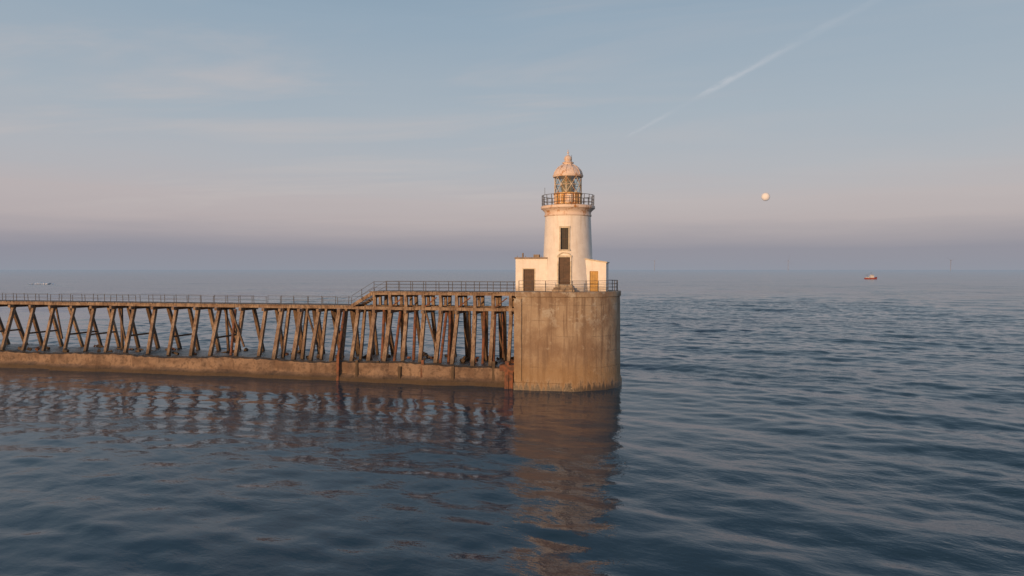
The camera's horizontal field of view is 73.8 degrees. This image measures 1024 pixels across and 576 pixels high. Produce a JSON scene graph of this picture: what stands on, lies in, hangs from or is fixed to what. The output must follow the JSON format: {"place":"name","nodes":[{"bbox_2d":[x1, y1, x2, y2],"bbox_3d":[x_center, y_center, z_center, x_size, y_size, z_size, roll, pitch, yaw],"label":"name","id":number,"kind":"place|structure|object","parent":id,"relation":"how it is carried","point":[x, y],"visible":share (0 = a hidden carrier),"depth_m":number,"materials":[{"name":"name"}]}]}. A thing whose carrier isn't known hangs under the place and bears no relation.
{"place":"outdoors","nodes":[
{"label":"outdoors","id":0,"kind":"place"},
{"bbox_2d":[0,270,1023,575],"bbox_3d":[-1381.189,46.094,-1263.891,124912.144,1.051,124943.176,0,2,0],"label":"sea","id":1,"kind":"structure","parent":0,"point":[794,422],"depth_m":46.64,"materials":[{"name":"blue liquid"}]},
{"bbox_2d":[29,282,53,283],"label":"boat","id":2,"kind":"object","parent":1,"relation":"on","point":[41,283],"visible":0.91,"depth_m":551.05,"materials":[{"name":"metal"}]},
{"bbox_2d":[0,290,516,386],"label":"timber pier","id":3,"kind":"structure","parent":1,"relation":"in","point":[452,368],"depth_m":76.95,"materials":[{"name":"wood"}]},
{"bbox_2d":[2,281,515,304],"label":"walkway railing","id":4,"kind":"object","parent":3,"relation":"on","point":[448,287],"visible":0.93,"depth_m":78.52,"materials":[{"name":"metal"}]},
{"bbox_2d":[500,290,621,391],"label":"concrete pier head","id":5,"kind":"object","parent":1,"relation":"in","point":[567,341],"visible":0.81,"depth_m":67.78},
{"bbox_2d":[514,152,608,291],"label":"lighthouse","id":6,"kind":"object","parent":5,"relation":"on","point":[566,258],"visible":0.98,"depth_m":70.14,"materials":[{"name":"white paint"}]},
{"bbox_2d":[524,269,533,290],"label":"landward annex door","id":7,"kind":"structure","parent":6,"relation":"in","point":[528,273],"depth_m":71.38,"materials":[{"name":"brown paint"}]},
{"bbox_2d":[559,257,569,283],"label":"tower door","id":8,"kind":"structure","parent":6,"relation":"in","point":[564,262],"depth_m":69.81,"materials":[{"name":"brown paint"}]},
{"bbox_2d":[561,228,567,248],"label":"tower window","id":9,"kind":"structure","parent":6,"relation":"in","point":[564,231],"depth_m":69.86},
{"bbox_2d":[590,271,597,290],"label":"seaward annex door","id":10,"kind":"structure","parent":6,"relation":"in","point":[593,274],"depth_m":70.15,"materials":[{"name":"paint"}]},
{"bbox_2d":[532,280,617,291],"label":"safety railing","id":11,"kind":"object","parent":5,"relation":"on","point":[612,286],"visible":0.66,"depth_m":67.92,"materials":[{"name":"metal"}]},
{"bbox_2d":[864,275,876,278],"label":"fishing boat","id":12,"kind":"object","parent":1,"relation":"on","point":[871,277],"visible":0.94,"depth_m":851.62,"materials":[{"name":"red paint"}]},
{"bbox_2d":[0,0,1023,269],"label":"sky","id":13,"kind":"structure","parent":0,"point":[135,134],"materials":[{"name":"blue"}]},
{"bbox_2d":[761,193,769,200],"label":"moon","id":14,"kind":"object","parent":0,"point":[765,196],"visible":1,"depth_m":8962.45,"materials":[{"name":"white"}]}
]}

